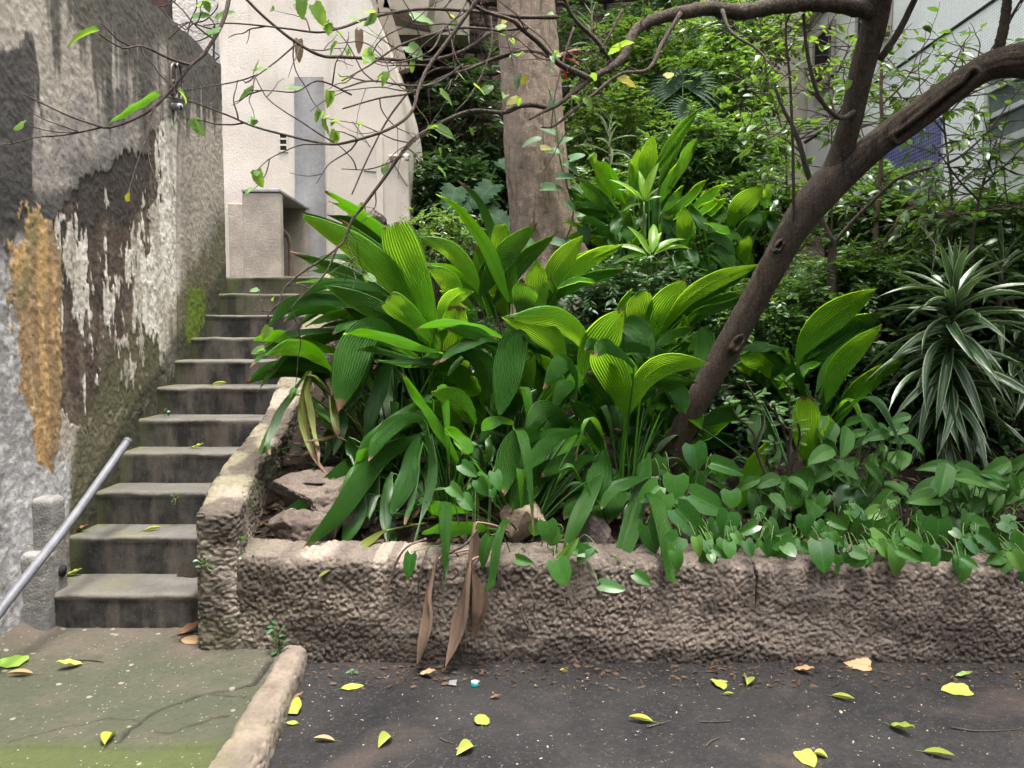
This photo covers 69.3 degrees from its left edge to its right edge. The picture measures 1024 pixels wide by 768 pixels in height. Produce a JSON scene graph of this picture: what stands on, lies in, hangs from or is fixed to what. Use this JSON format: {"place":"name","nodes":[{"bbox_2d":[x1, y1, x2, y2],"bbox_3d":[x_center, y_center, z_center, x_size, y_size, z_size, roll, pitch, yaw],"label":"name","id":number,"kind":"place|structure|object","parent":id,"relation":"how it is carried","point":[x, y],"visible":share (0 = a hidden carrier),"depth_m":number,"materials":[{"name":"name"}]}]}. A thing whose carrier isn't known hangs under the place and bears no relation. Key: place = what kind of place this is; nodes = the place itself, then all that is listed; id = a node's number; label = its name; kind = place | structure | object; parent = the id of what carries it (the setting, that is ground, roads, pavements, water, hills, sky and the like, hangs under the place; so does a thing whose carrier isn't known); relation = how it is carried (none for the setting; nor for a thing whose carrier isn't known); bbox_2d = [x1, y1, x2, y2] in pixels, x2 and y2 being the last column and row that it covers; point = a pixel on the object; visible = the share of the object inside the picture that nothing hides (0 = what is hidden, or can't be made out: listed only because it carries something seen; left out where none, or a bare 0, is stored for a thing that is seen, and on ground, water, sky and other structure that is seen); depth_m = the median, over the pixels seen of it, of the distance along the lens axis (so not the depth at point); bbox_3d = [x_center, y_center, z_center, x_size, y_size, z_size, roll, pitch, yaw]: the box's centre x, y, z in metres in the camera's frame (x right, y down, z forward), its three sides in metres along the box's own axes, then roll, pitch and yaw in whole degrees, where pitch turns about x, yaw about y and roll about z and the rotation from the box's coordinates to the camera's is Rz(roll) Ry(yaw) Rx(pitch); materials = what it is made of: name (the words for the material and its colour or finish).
{"place":"outdoors","nodes":[
{"label":"outdoors","id":0,"kind":"place"},
{"bbox_2d":[0,622,281,767],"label":"landing pavement","id":1,"kind":"structure","parent":0,"point":[156,697],"depth_m":3.08,"materials":[{"name":"concrete"}]},
{"bbox_2d":[0,655,30,667],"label":"fallen leaf","id":2,"kind":"object","parent":1,"relation":"on","point":[14,661],"visible":1,"depth_m":3.40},
{"bbox_2d":[20,495,67,630],"bbox_3d":[-2.454,0.926,3.826,0.219,0.680,0.240,0,4,0],"label":"stub post","id":3,"kind":"object","parent":1,"relation":"on","point":[47,582],"visible":0.56,"depth_m":3.79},
{"bbox_2d":[54,276,320,627],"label":"concrete staircase","id":4,"kind":"structure","parent":1,"relation":"on","point":[125,575],"depth_m":4.63,"materials":[{"name":"concrete"}]},
{"bbox_2d":[242,189,309,276],"bbox_3d":[-2.338,-1.393,7.410,0.359,0.914,0.990,0,4,0],"label":"utility box","id":5,"kind":"object","parent":4,"relation":"on","point":[275,228],"visible":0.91,"depth_m":6.94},
{"bbox_2d":[266,620,290,654],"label":"weed","id":6,"kind":"object","parent":1,"relation":"on","point":[278,644],"visible":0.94,"depth_m":3.48,"materials":[{"name":"green plant"}]},
{"bbox_2d":[176,213,1023,577],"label":"garden soil","id":7,"kind":"structure","parent":0,"point":[292,465],"depth_m":4.59,"materials":[{"name":"soil"}]},
{"bbox_2d":[267,508,341,541],"bbox_3d":[-1.083,0.797,3.892,0.382,0.300,0.212,0,4,0],"label":"rock","id":8,"kind":"object","parent":7,"relation":"on","point":[293,524],"visible":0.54,"depth_m":3.82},
{"bbox_2d":[218,0,425,276],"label":"cream building","id":9,"kind":"structure","parent":7,"relation":"on","point":[247,149],"depth_m":7.83,"materials":[{"name":"paint"}]},
{"bbox_2d":[371,0,468,74],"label":"concrete underframe","id":10,"kind":"object","parent":9,"relation":"on","point":[400,36],"visible":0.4,"depth_m":9.38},
{"bbox_2d":[270,469,376,529],"bbox_3d":[-1.041,0.658,4.021,0.589,0.359,0.272,0,4,0],"label":"rock","id":11,"kind":"object","parent":7,"relation":"on","point":[289,489],"visible":0.45,"depth_m":4.00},
{"bbox_2d":[245,317,485,537],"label":"palm grass","id":12,"kind":"object","parent":7,"relation":"on","point":[361,342],"visible":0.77,"depth_m":4.29,"materials":[{"name":"green plant"}]},
{"bbox_2d":[347,209,387,282],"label":"broken wall end","id":13,"kind":"structure","parent":7,"relation":"on","point":[379,217],"depth_m":6.80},
{"bbox_2d":[264,373,497,583],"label":"palm grass","id":14,"kind":"object","parent":7,"relation":"on","point":[384,443],"visible":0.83,"depth_m":4.01,"materials":[{"name":"green plant"}]},
{"bbox_2d":[269,191,501,483],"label":"palm grass","id":15,"kind":"object","parent":7,"relation":"on","point":[400,300],"visible":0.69,"depth_m":4.50,"materials":[{"name":"green plant"}]},
{"bbox_2d":[325,298,498,417],"bbox_3d":[-0.660,-0.158,5.001,1.251,0.974,0.769,0,4,0],"label":"leafy shrub","id":16,"kind":"object","parent":7,"relation":"on","point":[379,364],"visible":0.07,"depth_m":4.93,"materials":[{"name":"green plant"}]},
{"bbox_2d":[398,202,491,310],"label":"leafy shrub","id":17,"kind":"object","parent":7,"relation":"on","point":[461,241],"visible":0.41,"depth_m":6.43,"materials":[{"name":"green plant"}]},
{"bbox_2d":[410,134,502,246],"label":"leafy shrub","id":18,"kind":"object","parent":7,"relation":"on","point":[427,198],"visible":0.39,"depth_m":8.31,"materials":[{"name":"green plant"}]},
{"bbox_2d":[407,36,508,214],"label":"leafy shrub","id":19,"kind":"object","parent":7,"relation":"on","point":[457,98],"visible":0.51,"depth_m":9.85,"materials":[{"name":"green plant"}]},
{"bbox_2d":[438,158,509,257],"bbox_3d":[-0.361,-1.855,7.863,0.864,1.204,0.571,0,4,0],"label":"monstera","id":20,"kind":"object","parent":7,"relation":"on","point":[486,190],"visible":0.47,"depth_m":7.86,"materials":[{"name":"green plant"}]},
{"bbox_2d":[445,459,502,543],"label":"pothos","id":21,"kind":"object","parent":7,"relation":"on","point":[466,500],"visible":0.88,"depth_m":3.77,"materials":[{"name":"green plant"}]},
{"bbox_2d":[395,400,604,666],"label":"palm grass","id":22,"kind":"object","parent":7,"relation":"on","point":[555,438],"visible":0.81,"depth_m":3.97,"materials":[{"name":"green plant"}]},
{"bbox_2d":[0,0,1023,484],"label":"leaning tree","id":23,"kind":"object","parent":7,"relation":"on","point":[844,168],"visible":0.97,"depth_m":3.38,"materials":[{"name":"brown plant"}]},
{"bbox_2d":[500,501,545,542],"bbox_3d":[0.048,0.737,3.938,0.213,0.217,0.244,3,5,37],"label":"rock","id":24,"kind":"object","parent":7,"relation":"on","point":[520,519],"visible":0.69,"depth_m":3.86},
{"bbox_2d":[420,180,627,440],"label":"palm grass","id":25,"kind":"object","parent":7,"relation":"on","point":[498,268],"visible":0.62,"depth_m":4.97,"materials":[{"name":"green plant"}]},
{"bbox_2d":[429,305,624,533],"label":"palm grass","id":26,"kind":"object","parent":7,"relation":"on","point":[543,347],"visible":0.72,"depth_m":4.29,"materials":[{"name":"green plant"}]},
{"bbox_2d":[401,0,695,214],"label":"stone back wall","id":27,"kind":"structure","parent":7,"relation":"on","point":[415,75],"depth_m":10.31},
{"bbox_2d":[497,0,600,326],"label":"thick tree","id":28,"kind":"object","parent":7,"relation":"on","point":[549,212],"visible":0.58,"depth_m":6.15,"materials":[{"name":"grey plant"}]},
{"bbox_2d":[513,76,590,245],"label":"climbing vine","id":29,"kind":"object","parent":28,"relation":"attached to","point":[585,230],"visible":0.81,"depth_m":6.06,"materials":[{"name":"green plant"}]},
{"bbox_2d":[562,0,615,176],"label":"striped dracaena","id":30,"kind":"object","parent":7,"relation":"on","point":[588,27],"visible":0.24,"depth_m":8.74,"materials":[{"name":"green plant"}]},
{"bbox_2d":[576,513,613,545],"bbox_3d":[0.421,0.772,3.868,0.160,0.222,0.208,-3,5,-42],"label":"rock","id":31,"kind":"object","parent":7,"relation":"on","point":[595,529],"visible":0.63,"depth_m":3.82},
{"bbox_2d":[557,0,646,217],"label":"leafy shrub","id":32,"kind":"object","parent":7,"relation":"on","point":[566,28],"visible":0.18,"depth_m":9.42,"materials":[{"name":"green plant"}]},
{"bbox_2d":[570,164,640,280],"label":"leafy shrub","id":33,"kind":"object","parent":7,"relation":"on","point":[590,245],"visible":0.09,"depth_m":6.80,"materials":[{"name":"green plant"}]},
{"bbox_2d":[574,110,638,288],"bbox_3d":[0.929,-1.701,7.066,0.692,1.825,0.707,1,4,16],"label":"striped dracaena","id":34,"kind":"object","parent":7,"relation":"on","point":[610,149],"visible":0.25,"depth_m":7.05,"materials":[{"name":"green plant"}]},
{"bbox_2d":[562,62,674,228],"bbox_3d":[1.095,-2.425,8.069,1.526,2.096,1.095,0,4,0],"label":"leafy shrub","id":35,"kind":"object","parent":7,"relation":"on","point":[595,129],"visible":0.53,"depth_m":7.91,"materials":[{"name":"green plant"}]},
{"bbox_2d":[542,338,725,586],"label":"palm grass","id":36,"kind":"object","parent":7,"relation":"on","point":[616,379],"visible":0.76,"depth_m":4.18,"materials":[{"name":"green plant"}]},
{"bbox_2d":[609,162,660,288],"bbox_3d":[0.941,-0.855,5.618,0.380,1.623,0.175,-2,4,-23],"label":"young cordyline","id":37,"kind":"object","parent":7,"relation":"on","point":[645,186],"visible":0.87,"depth_m":5.60,"materials":[{"name":"green plant"}]},
{"bbox_2d":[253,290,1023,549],"bbox_3d":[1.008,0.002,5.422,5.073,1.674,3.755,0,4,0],"label":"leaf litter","id":38,"kind":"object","parent":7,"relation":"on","point":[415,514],"visible":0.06,"depth_m":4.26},
{"bbox_2d":[562,110,721,356],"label":"palm grass","id":39,"kind":"object","parent":7,"relation":"on","point":[595,204],"visible":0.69,"depth_m":5.92,"materials":[{"name":"green plant"}]},
{"bbox_2d":[526,264,757,454],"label":"palm grass","id":40,"kind":"object","parent":7,"relation":"on","point":[662,321],"visible":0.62,"depth_m":4.73,"materials":[{"name":"green plant"}]},
{"bbox_2d":[557,246,730,352],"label":"leafy shrub","id":41,"kind":"object","parent":7,"relation":"on","point":[599,298],"visible":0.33,"depth_m":5.40,"materials":[{"name":"green plant"}]},
{"bbox_2d":[567,4,724,229],"bbox_3d":[1.571,-3.156,8.798,1.980,2.623,1.050,0,4,0],"label":"leafy shrub","id":42,"kind":"object","parent":7,"relation":"on","point":[637,51],"visible":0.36,"depth_m":8.64,"materials":[{"name":"green plant"}]},
{"bbox_2d":[616,224,689,297],"bbox_3d":[1.055,-0.573,5.502,0.617,1.257,0.226,-1,4,-16],"label":"young cordyline","id":43,"kind":"object","parent":7,"relation":"on","point":[654,236],"visible":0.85,"depth_m":5.42,"materials":[{"name":"green plant"}]},
{"bbox_2d":[296,245,1023,519],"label":"undergrowth","id":44,"kind":"object","parent":7,"relation":"on","point":[874,444],"visible":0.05,"depth_m":4.51,"materials":[{"name":"green plant"}]},
{"bbox_2d":[645,66,726,178],"bbox_3d":[1.850,-2.444,7.948,0.872,2.028,0.441,0,4,0],"label":"fan palm","id":45,"kind":"object","parent":7,"relation":"on","point":[672,86],"visible":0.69,"depth_m":7.91,"materials":[{"name":"green plant"}]},
{"bbox_2d":[636,440,743,570],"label":"pothos","id":46,"kind":"object","parent":7,"relation":"on","point":[685,516],"visible":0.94,"depth_m":3.80,"materials":[{"name":"green plant"}]},
{"bbox_2d":[603,0,779,210],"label":"leafy shrub","id":47,"kind":"object","parent":7,"relation":"on","point":[656,4],"visible":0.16,"depth_m":9.67,"materials":[{"name":"green plant"}]},
{"bbox_2d":[635,16,754,67],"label":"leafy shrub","id":48,"kind":"object","parent":7,"relation":"on","point":[710,18],"visible":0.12,"depth_m":9.13,"materials":[{"name":"green plant"}]},
{"bbox_2d":[619,99,799,274],"bbox_3d":[1.914,-1.836,7.181,1.828,1.804,1.132,0,4,0],"label":"leafy shrub","id":49,"kind":"object","parent":7,"relation":"on","point":[733,132],"visible":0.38,"depth_m":7.00,"materials":[{"name":"green plant"}]},
{"bbox_2d":[659,179,779,340],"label":"palm grass","id":50,"kind":"object","parent":7,"relation":"on","point":[741,207],"visible":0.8,"depth_m":5.82,"materials":[{"name":"green plant"}]},
{"bbox_2d":[647,32,796,230],"bbox_3d":[2.341,-2.679,8.247,1.684,2.413,1.123,0,4,0],"label":"leafy shrub","id":51,"kind":"object","parent":7,"relation":"on","point":[716,62],"visible":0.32,"depth_m":8.07,"materials":[{"name":"green plant"}]},
{"bbox_2d":[678,127,767,187],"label":"leafy shrub","id":52,"kind":"object","parent":7,"relation":"on","point":[729,160],"visible":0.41,"depth_m":7.02,"materials":[{"name":"green plant"}]},
{"bbox_2d":[641,351,821,453],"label":"leafy shrub","id":53,"kind":"object","parent":7,"relation":"on","point":[737,387],"visible":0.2,"depth_m":4.77,"materials":[{"name":"green plant"}]},
{"bbox_2d":[703,507,779,558],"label":"pothos","id":54,"kind":"object","parent":7,"relation":"on","point":[729,537],"visible":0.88,"depth_m":3.68,"materials":[{"name":"green plant"}]},
{"bbox_2d":[676,0,812,172],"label":"leafy shrub","id":55,"kind":"object","parent":7,"relation":"on","point":[754,30],"visible":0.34,"depth_m":8.96,"materials":[{"name":"green plant"}]},
{"bbox_2d":[698,0,808,214],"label":"cream wall","id":56,"kind":"structure","parent":7,"relation":"on","point":[800,103],"depth_m":10.02,"materials":[{"name":"paint"}]},
{"bbox_2d":[665,0,859,309],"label":"slender tree","id":57,"kind":"object","parent":7,"relation":"on","point":[770,98],"visible":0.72,"depth_m":6.30,"materials":[{"name":"green plant"}]},
{"bbox_2d":[695,148,834,305],"bbox_3d":[2.210,-1.362,6.626,1.233,1.430,1.054,0,4,0],"label":"leafy shrub","id":58,"kind":"object","parent":7,"relation":"on","point":[758,249],"visible":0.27,"depth_m":6.49,"materials":[{"name":"green plant"}]},
{"bbox_2d":[724,373,808,492],"bbox_3d":[1.373,0.284,4.000,0.515,0.681,0.196,-1,4,-19],"label":"thorny euphorbia","id":59,"kind":"object","parent":7,"relation":"on","point":[772,452],"visible":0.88,"depth_m":4.02,"materials":[{"name":"green plant"}]},
{"bbox_2d":[737,472,807,529],"bbox_3d":[1.434,0.639,4.055,0.382,0.325,0.569,2,4,32],"label":"syngonium","id":60,"kind":"object","parent":7,"relation":"on","point":[758,501],"visible":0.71,"depth_m":4.00,"materials":[{"name":"green plant"}]},
{"bbox_2d":[705,260,844,389],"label":"leafy shrub","id":61,"kind":"object","parent":7,"relation":"on","point":[782,327],"visible":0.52,"depth_m":5.14,"materials":[{"name":"green plant"}]},
{"bbox_2d":[691,396,867,522],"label":"palm grass","id":62,"kind":"object","parent":7,"relation":"on","point":[717,420],"visible":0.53,"depth_m":4.20,"materials":[{"name":"green plant"}]},
{"bbox_2d":[755,497,834,573],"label":"pothos","id":63,"kind":"object","parent":7,"relation":"on","point":[789,542],"visible":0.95,"depth_m":3.58,"materials":[{"name":"green plant"}]},
{"bbox_2d":[735,288,907,451],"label":"palm grass","id":64,"kind":"object","parent":7,"relation":"on","point":[837,337],"visible":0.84,"depth_m":4.62,"materials":[{"name":"green plant"}]},
{"bbox_2d":[732,13,920,275],"bbox_3d":[2.501,-1.619,5.811,1.301,2.918,1.212,3,5,35],"label":"slender tree","id":65,"kind":"object","parent":7,"relation":"on","point":[842,200],"visible":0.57,"depth_m":5.65,"materials":[{"name":"green plant"}]},
{"bbox_2d":[772,237,945,373],"bbox_3d":[2.619,-0.563,5.588,1.439,1.039,1.054,0,4,0],"label":"leafy shrub","id":66,"kind":"object","parent":7,"relation":"on","point":[856,270],"visible":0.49,"depth_m":5.37,"materials":[{"name":"green plant"}]},
{"bbox_2d":[805,412,923,515],"bbox_3d":[1.963,0.453,4.178,0.761,0.618,0.508,0,4,0],"label":"syngonium","id":67,"kind":"object","parent":7,"relation":"on","point":[821,455],"visible":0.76,"depth_m":4.12,"materials":[{"name":"green plant"}]},
{"bbox_2d":[816,488,920,573],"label":"pothos","id":68,"kind":"object","parent":7,"relation":"on","point":[868,527],"visible":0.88,"depth_m":3.67,"materials":[{"name":"green plant"}]},
{"bbox_2d":[719,55,1023,306],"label":"slender tree","id":69,"kind":"object","parent":7,"relation":"on","point":[830,240],"visible":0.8,"depth_m":5.10,"materials":[{"name":"green plant"}]},
{"bbox_2d":[805,158,958,267],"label":"leafy shrub","id":70,"kind":"object","parent":7,"relation":"on","point":[884,196],"visible":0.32,"depth_m":6.09,"materials":[{"name":"green plant"}]},
{"bbox_2d":[824,200,979,333],"bbox_3d":[3.344,-0.946,6.379,1.256,1.243,0.409,0,4,0],"label":"leafy shrub","id":71,"kind":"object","parent":7,"relation":"on","point":[839,223],"depth_m":6.18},
{"bbox_2d":[793,0,1023,353],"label":"tiled building","id":72,"kind":"structure","parent":7,"relation":"on","point":[955,17],"depth_m":6.93,"materials":[{"name":"white tile"}]},
{"bbox_2d":[810,19,835,95],"bbox_3d":[3.954,-4.150,9.450,0.087,0.730,0.620,0,4,0],"label":"window","id":73,"kind":"structure","parent":72,"relation":"in","point":[821,59],"depth_m":9.41,"materials":[{"name":"glass"}]},
{"bbox_2d":[850,0,892,58],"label":"window","id":74,"kind":"structure","parent":72,"relation":"in","point":[857,24],"depth_m":8.46,"materials":[{"name":"glass"}]},
{"bbox_2d":[977,40,1023,153],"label":"window","id":75,"kind":"structure","parent":72,"relation":"in","point":[1016,110],"depth_m":5.95,"materials":[{"name":"grey glass"}]},
{"bbox_2d":[793,2,1023,364],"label":"slender tree","id":76,"kind":"object","parent":7,"relation":"on","point":[893,233],"visible":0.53,"depth_m":5.33,"materials":[{"name":"green plant"}]},
{"bbox_2d":[814,319,1023,456],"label":"leafy shrub","id":77,"kind":"object","parent":7,"relation":"on","point":[990,424],"visible":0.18,"depth_m":4.81,"materials":[{"name":"green plant"}]},
{"bbox_2d":[880,485,966,576],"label":"pothos","id":78,"kind":"object","parent":7,"relation":"on","point":[931,534],"visible":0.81,"depth_m":3.66,"materials":[{"name":"green plant"}]},
{"bbox_2d":[889,224,978,371],"bbox_3d":[3.080,-0.509,5.394,0.645,1.383,0.725,-2,4,-33],"label":"striped dracaena","id":79,"kind":"object","parent":7,"relation":"on","point":[937,238],"visible":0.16,"depth_m":5.35,"materials":[{"name":"green plant"}]},
{"bbox_2d":[851,92,1023,417],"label":"slender tree","id":80,"kind":"object","parent":7,"relation":"on","point":[988,158],"visible":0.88,"depth_m":4.87,"materials":[{"name":"green plant"}]},
{"bbox_2d":[857,234,1023,485],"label":"striped dracaena","id":81,"kind":"object","parent":7,"relation":"on","point":[944,402],"visible":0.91,"depth_m":4.46,"materials":[{"name":"green plant"}]},
{"bbox_2d":[862,22,1023,299],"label":"slender tree","id":82,"kind":"object","parent":7,"relation":"on","point":[950,112],"visible":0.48,"depth_m":5.12,"materials":[{"name":"green plant"}]},
{"bbox_2d":[865,240,1023,374],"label":"leafy shrub","id":83,"kind":"object","parent":7,"relation":"on","point":[1019,303],"visible":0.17,"depth_m":5.24,"materials":[{"name":"green plant"}]},
{"bbox_2d":[883,176,1023,305],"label":"leafy shrub","id":84,"kind":"object","parent":7,"relation":"on","point":[987,230],"visible":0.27,"depth_m":5.47,"materials":[{"name":"green plant"}]},
{"bbox_2d":[906,454,1023,530],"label":"syngonium","id":85,"kind":"object","parent":7,"relation":"on","point":[991,477],"visible":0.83,"depth_m":3.88,"materials":[{"name":"green plant"}]},
{"bbox_2d":[943,216,1023,430],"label":"striped dracaena","id":86,"kind":"object","parent":7,"relation":"on","point":[1008,298],"visible":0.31,"depth_m":4.96,"materials":[{"name":"green plant"}]},
{"bbox_2d":[952,480,1023,582],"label":"pothos","id":87,"kind":"object","parent":7,"relation":"on","point":[968,546],"visible":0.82,"depth_m":3.55,"materials":[{"name":"green plant"}]},
{"bbox_2d":[978,299,1023,444],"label":"striped dracaena","id":88,"kind":"object","parent":7,"relation":"on","point":[1012,372],"visible":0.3,"depth_m":4.87,"materials":[{"name":"green plant"}]},
{"bbox_2d":[269,661,1023,767],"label":"asphalt ground","id":89,"kind":"structure","parent":0,"point":[524,714],"depth_m":3.07,"materials":[{"name":"asphalt"}]},
{"bbox_2d":[0,437,131,618],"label":"pipe rail","id":90,"kind":"object","parent":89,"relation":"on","point":[26,576],"visible":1,"depth_m":3.69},
{"bbox_2d":[0,0,226,635],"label":"stained wall","id":91,"kind":"structure","parent":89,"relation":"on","point":[109,297],"depth_m":4.33,"materials":[{"name":"paint"}]},
{"bbox_2d":[169,62,183,99],"bbox_3d":[-2.425,-2.192,5.354,0.022,0.292,0.208,0,4,0],"label":"wall lamp","id":92,"kind":"object","parent":91,"relation":"attached to","point":[176,66],"visible":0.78,"depth_m":5.34,"materials":[{"name":"metal"}]},
{"bbox_2d":[150,0,219,62],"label":"white wall","id":93,"kind":"structure","parent":89,"relation":"on","point":[177,14],"depth_m":8.35,"materials":[{"name":"paint"}]},
{"bbox_2d":[208,644,307,767],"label":"kerb","id":94,"kind":"structure","parent":89,"relation":"on","point":[253,739],"depth_m":2.90,"materials":[{"name":"concrete"}]},
{"bbox_2d":[196,259,351,650],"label":"stair parapet","id":95,"kind":"structure","parent":89,"relation":"on","point":[230,511],"depth_m":3.63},
{"bbox_2d":[288,697,301,713],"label":"fallen leaf","id":96,"kind":"object","parent":89,"relation":"on","point":[295,706],"visible":0.63,"depth_m":3.12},
{"bbox_2d":[197,538,1023,664],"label":"retaining wall","id":97,"kind":"structure","parent":89,"relation":"on","point":[740,605],"depth_m":3.54,"materials":[{"name":"concrete"}]},
{"bbox_2d":[385,538,426,595],"bbox_3d":[-0.499,0.867,3.504,0.202,0.262,0.041,-1,4,-18],"label":"dry root","id":98,"kind":"object","parent":97,"relation":"attached to","point":[396,562],"visible":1,"depth_m":3.49,"materials":[{"name":"plant"}]},
{"bbox_2d":[403,517,650,592],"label":"pothos","id":99,"kind":"object","parent":97,"relation":"on","point":[559,568],"visible":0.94,"depth_m":3.47,"materials":[{"name":"green plant"}]},
{"bbox_2d":[301,672,1023,767],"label":"loose debris","id":100,"kind":"object","parent":89,"relation":"on","point":[840,711],"visible":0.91,"depth_m":3.05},
{"bbox_2d":[304,662,1023,690],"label":"wall foot debris","id":101,"kind":"object","parent":89,"relation":"on","point":[616,673],"depth_m":3.47,"materials":[{"name":"brown plant"}]},
{"bbox_2d":[793,748,816,766],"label":"fallen leaf","id":102,"kind":"object","parent":89,"relation":"on","point":[807,756],"visible":1,"depth_m":2.76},
{"bbox_2d":[844,658,872,670],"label":"fallen leaf","id":103,"kind":"object","parent":89,"relation":"on","point":[863,664],"visible":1,"depth_m":3.53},
{"bbox_2d":[941,682,977,695],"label":"fallen leaf","id":104,"kind":"object","parent":89,"relation":"on","point":[958,688],"visible":1,"depth_m":3.29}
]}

